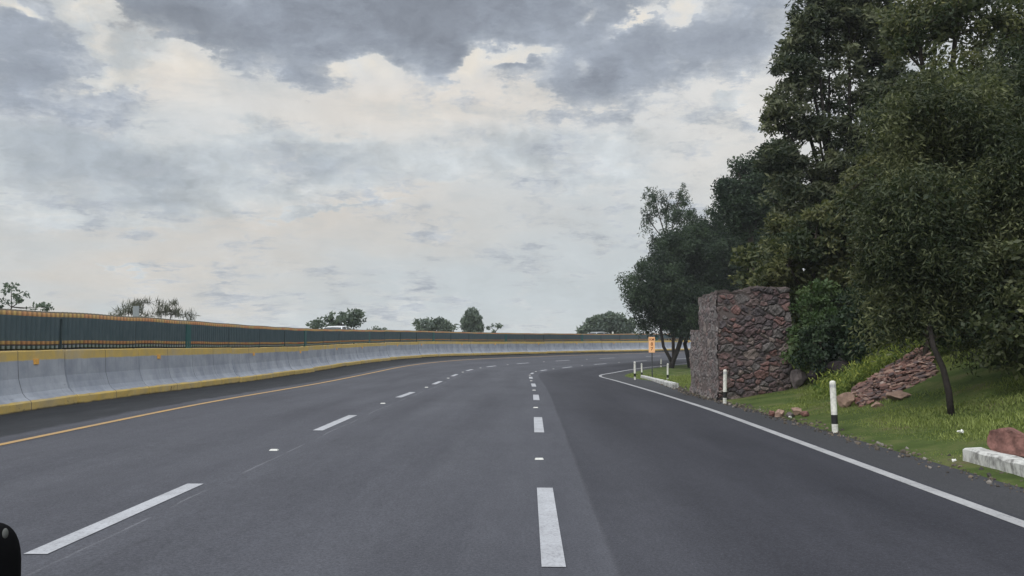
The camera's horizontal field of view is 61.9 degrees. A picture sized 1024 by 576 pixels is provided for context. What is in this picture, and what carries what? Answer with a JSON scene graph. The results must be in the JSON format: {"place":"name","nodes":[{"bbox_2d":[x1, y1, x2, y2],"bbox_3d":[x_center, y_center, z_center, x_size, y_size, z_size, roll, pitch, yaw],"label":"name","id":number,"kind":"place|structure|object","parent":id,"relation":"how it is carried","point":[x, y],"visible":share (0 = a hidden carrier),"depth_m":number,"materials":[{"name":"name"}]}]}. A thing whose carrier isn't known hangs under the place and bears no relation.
{"place":"outdoors","nodes":[
{"label":"outdoors","id":0,"kind":"place"},
{"bbox_2d":[0,523,20,575],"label":"mirror housing","id":1,"kind":"object","parent":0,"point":[10,556],"visible":1,"depth_m":0.61,"materials":[{"name":"plastic"}]},
{"bbox_2d":[0,0,1022,333],"label":"sky","id":2,"kind":"structure","parent":0,"point":[272,163],"materials":[{"name":"grey"}]},
{"bbox_2d":[0,350,1023,575],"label":"road","id":3,"kind":"structure","parent":0,"point":[449,475],"depth_m":7.96,"materials":[{"name":"grey asphalt"}]},
{"bbox_2d":[0,349,76,414],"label":"barrier segment","id":4,"kind":"object","parent":3,"relation":"on","point":[30,380],"visible":0.96,"depth_m":15.60,"materials":[{"name":"concrete"}]},
{"bbox_2d":[64,349,148,403],"bbox_3d":[-8.926,1.857,18.392,0.878,1.075,3.108,0,-4,1],"label":"barrier segment","id":5,"kind":"object","parent":3,"relation":"on","point":[91,375],"visible":0.82,"depth_m":18.14,"materials":[{"name":"concrete"}]},
{"bbox_2d":[129,348,200,393],"bbox_3d":[-8.844,2.059,21.515,0.875,1.075,3.090,0,-4,1],"label":"barrier segment","id":6,"kind":"object","parent":3,"relation":"on","point":[161,370],"visible":0.86,"depth_m":21.30,"materials":[{"name":"concrete"}]},
{"bbox_2d":[192,348,239,387],"bbox_3d":[-8.800,2.271,24.649,0.878,1.075,3.108,0,-4,1],"label":"barrier segment","id":7,"kind":"object","parent":3,"relation":"on","point":[212,366],"visible":0.77,"depth_m":24.49,"materials":[{"name":"concrete"}]},
{"bbox_2d":[231,348,270,382],"bbox_3d":[-8.731,2.487,27.769,0.874,1.075,3.098,0,-4,1],"label":"barrier segment","id":8,"kind":"object","parent":3,"relation":"on","point":[248,364],"visible":0.74,"depth_m":27.58,"materials":[{"name":"concrete"}]},
{"bbox_2d":[255,347,293,377],"bbox_3d":[-8.712,2.679,30.891,0.874,1.075,3.098,0,-3,1],"label":"barrier segment","id":9,"kind":"object","parent":3,"relation":"on","point":[276,363],"visible":0.72,"depth_m":30.75,"materials":[{"name":"concrete"}]},
{"bbox_2d":[287,347,314,374],"bbox_3d":[-8.662,2.883,34.010,0.875,1.075,3.090,0,-4,1],"label":"barrier segment","id":10,"kind":"object","parent":3,"relation":"on","point":[298,360],"visible":0.69,"depth_m":33.85,"materials":[{"name":"concrete"}]},
{"bbox_2d":[301,345,330,371],"bbox_3d":[-8.640,3.045,37.129,0.875,1.075,3.090,0,-3,1],"label":"barrier segment","id":11,"kind":"object","parent":3,"relation":"on","point":[317,358],"visible":0.69,"depth_m":37.02,"materials":[{"name":"concrete"}]},
{"bbox_2d":[0,352,664,444],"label":"median line","id":12,"kind":"object","parent":3,"relation":"on","point":[189,406],"visible":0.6,"depth_m":15.05,"materials":[{"name":"yellow paint"}]},
{"bbox_2d":[325,344,346,368],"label":"barrier segment","id":13,"kind":"object","parent":3,"relation":"on","point":[334,358],"visible":0.69,"depth_m":40.12,"materials":[{"name":"concrete"}]},
{"bbox_2d":[341,344,360,365],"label":"barrier segment","id":14,"kind":"object","parent":3,"relation":"on","point":[349,355],"visible":0.64,"depth_m":43.27,"materials":[{"name":"concrete"}]},
{"bbox_2d":[24,356,685,566],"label":"lane dashes","id":15,"kind":"object","parent":3,"relation":"on","point":[552,552],"visible":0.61,"depth_m":6.31,"materials":[{"name":"white paint"}]},
{"bbox_2d":[356,343,375,363],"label":"barrier segment","id":16,"kind":"object","parent":3,"relation":"on","point":[364,353],"visible":0.77,"depth_m":46.38,"materials":[{"name":"concrete"}]},
{"bbox_2d":[371,343,390,361],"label":"barrier segment","id":17,"kind":"object","parent":3,"relation":"on","point":[379,352],"visible":0.72,"depth_m":49.50,"materials":[{"name":"concrete"}]},
{"bbox_2d":[383,342,405,359],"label":"barrier segment","id":18,"kind":"object","parent":3,"relation":"on","point":[394,350],"visible":0.81,"depth_m":52.51,"materials":[{"name":"concrete"}]},
{"bbox_2d":[402,342,421,358],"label":"barrier segment","id":19,"kind":"object","parent":3,"relation":"on","point":[410,350],"visible":0.74,"depth_m":55.64,"materials":[{"name":"concrete"}]},
{"bbox_2d":[418,341,438,357],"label":"barrier segment","id":20,"kind":"object","parent":3,"relation":"on","point":[426,348],"visible":0.84,"depth_m":58.69,"materials":[{"name":"concrete"}]},
{"bbox_2d":[435,341,455,356],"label":"barrier segment","id":21,"kind":"object","parent":3,"relation":"on","point":[443,348],"visible":0.75,"depth_m":61.62,"materials":[{"name":"concrete"}]},
{"bbox_2d":[452,342,472,355],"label":"barrier segment","id":22,"kind":"object","parent":3,"relation":"on","point":[461,349],"visible":0.81,"depth_m":64.55,"materials":[{"name":"concrete"}]},
{"bbox_2d":[470,342,491,355],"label":"barrier segment","id":23,"kind":"object","parent":3,"relation":"on","point":[479,348],"visible":0.86,"depth_m":67.36,"materials":[{"name":"concrete"}]},
{"bbox_2d":[489,342,509,354],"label":"barrier segment","id":24,"kind":"object","parent":3,"relation":"on","point":[497,348],"visible":0.91,"depth_m":70.21,"materials":[{"name":"concrete"}]},
{"bbox_2d":[507,342,528,353],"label":"barrier segment","id":25,"kind":"object","parent":3,"relation":"on","point":[516,347],"visible":0.91,"depth_m":72.93,"materials":[{"name":"concrete"}]},
{"bbox_2d":[526,342,546,353],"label":"barrier segment","id":26,"kind":"object","parent":3,"relation":"on","point":[535,347],"visible":0.89,"depth_m":75.52,"materials":[{"name":"concrete"}]},
{"bbox_2d":[545,341,565,353],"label":"barrier segment","id":27,"kind":"object","parent":3,"relation":"on","point":[554,346],"visible":0.88,"depth_m":78.07,"materials":[{"name":"concrete"}]},
{"bbox_2d":[564,341,584,352],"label":"barrier segment","id":28,"kind":"object","parent":3,"relation":"on","point":[573,346],"visible":0.94,"depth_m":80.49,"materials":[{"name":"concrete"}]},
{"bbox_2d":[583,341,603,352],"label":"barrier segment","id":29,"kind":"object","parent":3,"relation":"on","point":[592,346],"visible":0.89,"depth_m":82.88,"materials":[{"name":"concrete"}]},
{"bbox_2d":[602,341,622,351],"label":"barrier segment","id":30,"kind":"object","parent":3,"relation":"on","point":[611,346],"visible":0.92,"depth_m":85.20,"materials":[{"name":"concrete"}]},
{"bbox_2d":[620,341,640,351],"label":"barrier segment","id":31,"kind":"object","parent":3,"relation":"on","point":[629,346],"visible":0.87,"depth_m":87.37,"materials":[{"name":"concrete"}]},
{"bbox_2d":[634,362,635,379],"bbox_3d":[5.597,3.827,38.880,0.098,0.940,0.098,0,-4,0],"label":"delineator post","id":32,"kind":"object","parent":3,"relation":"on","point":[634,370],"visible":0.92,"depth_m":38.84,"materials":[{"name":"white paint"}]},
{"bbox_2d":[639,341,659,350],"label":"barrier segment","id":33,"kind":"object","parent":3,"relation":"on","point":[643,345],"visible":0.66,"depth_m":89.26,"materials":[{"name":"concrete"}]},
{"bbox_2d":[640,375,678,387],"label":"kerb","id":34,"kind":"structure","parent":3,"relation":"on","point":[671,384],"depth_m":32.23,"materials":[{"name":"white concrete"}]},
{"bbox_2d":[658,340,675,350],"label":"barrier segment","id":35,"kind":"object","parent":3,"relation":"on","point":[668,344],"visible":0.59,"depth_m":91.67,"materials":[{"name":"concrete"}]},
{"bbox_2d":[676,340,690,349],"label":"barrier segment","id":36,"kind":"object","parent":3,"relation":"on","point":[688,344],"visible":0.24,"depth_m":93.72,"materials":[{"name":"concrete"}]},
{"bbox_2d":[723,369,726,403],"bbox_3d":[4.890,2.324,19.596,0.089,0.902,0.117,2,-4,-34],"label":"delineator post","id":37,"kind":"object","parent":3,"relation":"on","point":[725,386],"visible":0.87,"depth_m":19.56,"materials":[{"name":"white paint"}]},
{"bbox_2d":[769,410,774,416],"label":"rock","id":38,"kind":"object","parent":3,"relation":"on","point":[772,413],"visible":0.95,"depth_m":15.69,"materials":[{"name":"brown stone"}]},
{"bbox_2d":[775,409,784,416],"bbox_3d":[4.889,2.302,15.604,0.166,0.175,0.147,-3,-4,39],"label":"rock","id":39,"kind":"object","parent":3,"relation":"on","point":[779,413],"visible":0.91,"depth_m":15.56,"materials":[{"name":"beige stone"}]},
{"bbox_2d":[599,364,1023,526],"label":"edge line","id":40,"kind":"object","parent":3,"relation":"on","point":[1003,516],"visible":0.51,"depth_m":8.83,"materials":[{"name":"white paint"}]},
{"bbox_2d":[829,381,837,432],"bbox_3d":[4.849,1.847,12.850,0.094,0.900,0.094,-1,-5,0],"label":"delineator post","id":41,"kind":"object","parent":3,"relation":"on","point":[833,403],"visible":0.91,"depth_m":12.82,"materials":[{"name":"white paint"}]},
{"bbox_2d":[661,384,1023,492],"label":"gravel","id":42,"kind":"structure","parent":3,"relation":"on","point":[990,479],"depth_m":12.26,"materials":[{"name":"grey gravel"}]},
{"bbox_2d":[625,321,1023,487],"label":"hillside","id":43,"kind":"structure","parent":0,"point":[958,377],"depth_m":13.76,"materials":[{"name":"green plant"}]},
{"bbox_2d":[649,337,654,376],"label":"distance sign","id":44,"kind":"object","parent":43,"relation":"on","point":[651,345],"visible":1,"depth_m":41.85,"materials":[{"name":"metal"}]},
{"bbox_2d":[637,182,696,354],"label":"airy tree","id":45,"kind":"object","parent":43,"relation":"on","point":[665,210],"visible":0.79,"depth_m":74.71,"materials":[{"name":"green plant"}]},
{"bbox_2d":[614,204,765,367],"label":"pepper tree","id":46,"kind":"object","parent":43,"relation":"on","point":[688,253],"visible":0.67,"depth_m":64.56,"materials":[{"name":"green plant"}]},
{"bbox_2d":[681,226,773,367],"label":"pepper tree","id":47,"kind":"object","parent":43,"relation":"on","point":[686,350],"visible":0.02,"depth_m":66.47,"materials":[{"name":"green plant"}]},
{"bbox_2d":[689,286,792,400],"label":"stone wall","id":48,"kind":"structure","parent":43,"relation":"on","point":[739,336],"depth_m":20.73,"materials":[{"name":"grey stone"}]},
{"bbox_2d":[709,136,783,273],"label":"evergreen tree","id":49,"kind":"object","parent":43,"relation":"on","point":[736,205],"visible":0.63,"depth_m":49.75,"materials":[{"name":"green plant"}]},
{"bbox_2d":[785,412,794,417],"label":"rock","id":50,"kind":"object","parent":43,"relation":"on","point":[788,414],"visible":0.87,"depth_m":15.30,"materials":[{"name":"grey stone"}]},
{"bbox_2d":[791,407,801,415],"bbox_3d":[5.198,2.262,15.582,0.184,0.160,0.139,0,-4,0],"label":"rock","id":51,"kind":"object","parent":43,"relation":"on","point":[796,410],"visible":0.84,"depth_m":15.54,"materials":[{"name":"beige stone"}]},
{"bbox_2d":[790,368,806,388],"bbox_3d":[6.911,2.210,20.532,0.357,0.570,0.278,0,-4,0],"label":"rock","id":52,"kind":"object","parent":43,"relation":"on","point":[798,378],"visible":0.94,"depth_m":20.47,"materials":[{"name":"grey stone"}]},
{"bbox_2d":[727,186,872,361],"bbox_3d":[8.475,-0.154,24.812,4.268,5.262,5.182,0,-4,0],"label":"broadleaf tree","id":53,"kind":"object","parent":43,"relation":"on","point":[814,248],"visible":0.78,"depth_m":23.50,"materials":[{"name":"green plant"}]},
{"bbox_2d":[790,318,813,350],"bbox_3d":[11.662,2.328,35.837,4.077,3.163,2.948,0,-4,3],"label":"hillside bush","id":54,"kind":"object","parent":43,"relation":"on","point":[792,335],"visible":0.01,"depth_m":35.20,"materials":[{"name":"green plant"}]},
{"bbox_2d":[800,411,808,416],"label":"rock","id":55,"kind":"object","parent":43,"relation":"on","point":[804,413],"visible":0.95,"depth_m":15.23,"materials":[{"name":"brown stone"}]},
{"bbox_2d":[779,277,843,371],"bbox_3d":[7.417,1.136,20.883,2.106,2.908,1.263,3,-5,-45],"label":"green shrub","id":56,"kind":"object","parent":43,"relation":"on","point":[818,301],"visible":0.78,"depth_m":20.88,"materials":[{"name":"green plant"}]},
{"bbox_2d":[807,370,822,384],"bbox_3d":[7.080,2.137,19.956,0.386,0.442,0.379,0,-4,0],"label":"rock","id":57,"kind":"object","parent":43,"relation":"on","point":[810,375],"visible":0.55,"depth_m":19.85,"materials":[{"name":"grey stone"}]},
{"bbox_2d":[748,0,923,257],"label":"tall tree","id":58,"kind":"object","parent":43,"relation":"on","point":[852,26],"visible":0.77,"depth_m":26.96,"materials":[{"name":"green plant"}]},
{"bbox_2d":[790,287,881,374],"bbox_3d":[8.094,1.036,20.654,3.228,2.307,2.177,2,-4,-26],"label":"dark shrub","id":59,"kind":"object","parent":43,"relation":"on","point":[833,337],"visible":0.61,"depth_m":20.09,"materials":[{"name":"green plant"}]},
{"bbox_2d":[822,357,849,378],"bbox_3d":[7.541,1.892,19.822,0.622,0.576,0.621,2,-4,-30],"label":"rock","id":60,"kind":"object","parent":43,"relation":"on","point":[834,367],"visible":0.49,"depth_m":19.64,"materials":[{"name":"grey stone"}]},
{"bbox_2d":[837,392,854,407],"bbox_3d":[6.099,2.049,15.562,0.315,0.304,0.195,-3,-5,45],"label":"rock","id":61,"kind":"object","parent":43,"relation":"on","point":[846,399],"visible":0.93,"depth_m":15.49,"materials":[{"name":"beige stone"}]},
{"bbox_2d":[854,397,860,405],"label":"rock","id":62,"kind":"object","parent":43,"relation":"on","point":[857,399],"visible":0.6,"depth_m":15.44,"materials":[{"name":"brown stone"}]},
{"bbox_2d":[808,335,922,399],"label":"weeds","id":63,"kind":"object","parent":43,"relation":"on","point":[850,376],"visible":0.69,"depth_m":18.65,"materials":[{"name":"green plant"}]},
{"bbox_2d":[871,401,883,407],"bbox_3d":[6.306,2.033,14.690,0.259,0.164,0.153,0,-4,0],"label":"rock","id":64,"kind":"object","parent":43,"relation":"on","point":[876,404],"visible":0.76,"depth_m":14.64,"materials":[{"name":"beige stone"}]},
{"bbox_2d":[851,345,939,406],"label":"rock scree","id":65,"kind":"structure","parent":43,"relation":"on","point":[900,375],"depth_m":16.23,"materials":[{"name":"brown stone"}]},
{"bbox_2d":[886,390,910,399],"bbox_3d":[6.813,1.895,14.972,0.473,0.188,0.353,1,-4,-17],"label":"rock","id":66,"kind":"object","parent":43,"relation":"on","point":[897,394],"visible":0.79,"depth_m":14.88,"materials":[{"name":"brown stone"}]},
{"bbox_2d":[827,32,1023,415],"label":"pepper tree","id":67,"kind":"object","parent":43,"relation":"on","point":[928,234],"visible":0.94,"depth_m":13.28,"materials":[{"name":"green plant"}]},
{"bbox_2d":[836,0,1023,214],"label":"olive tree","id":68,"kind":"object","parent":43,"relation":"on","point":[939,23],"visible":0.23,"depth_m":21.16,"materials":[{"name":"green plant"}]},
{"bbox_2d":[872,293,994,355],"bbox_3d":[8.802,0.876,17.434,2.749,2.065,1.717,2,-4,-24],"label":"dark shrub","id":69,"kind":"object","parent":43,"relation":"on","point":[943,344],"visible":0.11,"depth_m":17.46,"materials":[{"name":"green plant"}]},
{"bbox_2d":[941,172,1012,313],"bbox_3d":[10.564,-0.821,18.994,3.380,4.363,5.663,1,-4,-14],"label":"hillside bush","id":70,"kind":"object","parent":43,"relation":"on","point":[950,284],"depth_m":18.97,"materials":[{"name":"green plant"}]},
{"bbox_2d":[961,223,1023,379],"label":"dark shrub","id":71,"kind":"object","parent":43,"relation":"on","point":[1010,336],"visible":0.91,"depth_m":12.48,"materials":[{"name":"green plant"}]},
{"bbox_2d":[963,447,1023,476],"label":"kerb","id":72,"kind":"structure","parent":43,"relation":"on","point":[1003,462],"depth_m":8.89,"materials":[{"name":"white concrete"}]},
{"bbox_2d":[987,427,1023,457],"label":"boulder","id":73,"kind":"object","parent":43,"relation":"on","point":[1008,440],"visible":0.83,"depth_m":9.13,"materials":[{"name":"stone"}]},
{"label":"embankment","id":74,"kind":"structure","parent":0,"visible":0},
{"bbox_2d":[0,282,53,311],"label":"leafy tree","id":75,"kind":"object","parent":74,"relation":"on","point":[19,300],"visible":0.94,"depth_m":35.96,"materials":[{"name":"green plant"}]},
{"bbox_2d":[108,294,154,315],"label":"feathery shrub","id":76,"kind":"object","parent":74,"relation":"on","point":[129,307],"visible":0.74,"depth_m":47.91,"materials":[{"name":"green plant"}]},
{"bbox_2d":[133,306,138,316],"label":"roadside board","id":77,"kind":"object","parent":74,"relation":"on","point":[136,311],"visible":0.49,"depth_m":45.99,"materials":[{"name":"metal"}]},
{"bbox_2d":[140,297,198,320],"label":"feathery shrub","id":78,"kind":"object","parent":74,"relation":"on","point":[167,309],"visible":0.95,"depth_m":49.89,"materials":[{"name":"green plant"}]},
{"bbox_2d":[305,308,366,328],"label":"leafy tree","id":79,"kind":"object","parent":74,"relation":"on","point":[352,319],"visible":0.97,"depth_m":77.67,"materials":[{"name":"green plant"}]},
{"bbox_2d":[366,326,387,329],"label":"bush","id":80,"kind":"object","parent":74,"relation":"on","point":[375,328],"visible":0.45,"depth_m":83.90,"materials":[{"name":"green plant"}]},
{"bbox_2d":[411,316,456,331],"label":"round tree","id":81,"kind":"object","parent":74,"relation":"on","point":[439,324],"visible":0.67,"depth_m":109.21,"materials":[{"name":"green plant"}]},
{"bbox_2d":[460,306,484,331],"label":"conical tree","id":82,"kind":"object","parent":74,"relation":"on","point":[471,320],"visible":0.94,"depth_m":109.05,"materials":[{"name":"green plant"}]},
{"bbox_2d":[486,323,502,332],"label":"thin bush","id":83,"kind":"object","parent":74,"relation":"on","point":[497,326],"visible":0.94,"depth_m":111.66,"materials":[{"name":"green plant"}]},
{"bbox_2d":[574,311,636,333],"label":"dark bush","id":84,"kind":"object","parent":74,"relation":"on","point":[610,322],"visible":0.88,"depth_m":118.83,"materials":[{"name":"green plant"}]},
{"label":"opposite road","id":85,"kind":"structure","parent":0,"visible":0},
{"bbox_2d":[323,326,357,343],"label":"car","id":86,"kind":"object","parent":85,"relation":"on","point":[336,327],"visible":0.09,"depth_m":52.85,"materials":[{"name":"white metal"}]},
{"bbox_2d":[587,332,609,333],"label":"car","id":87,"kind":"object","parent":85,"relation":"on","point":[598,333],"visible":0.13,"depth_m":89.36,"materials":[{"name":"silver metal"}]},
{"bbox_3d":[-9.287,0.804,-0.384,0.875,1.075,3.090,0,-3,1],"label":"barrier segment","id":88,"kind":"object","parent":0,"visible":0},
{"bbox_2d":[0,309,690,350],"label":"glare screen fence","id":89,"kind":"object","parent":88,"relation":"on","point":[29,330],"visible":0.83,"depth_m":22.76,"materials":[{"name":"grey metal"}]}
]}

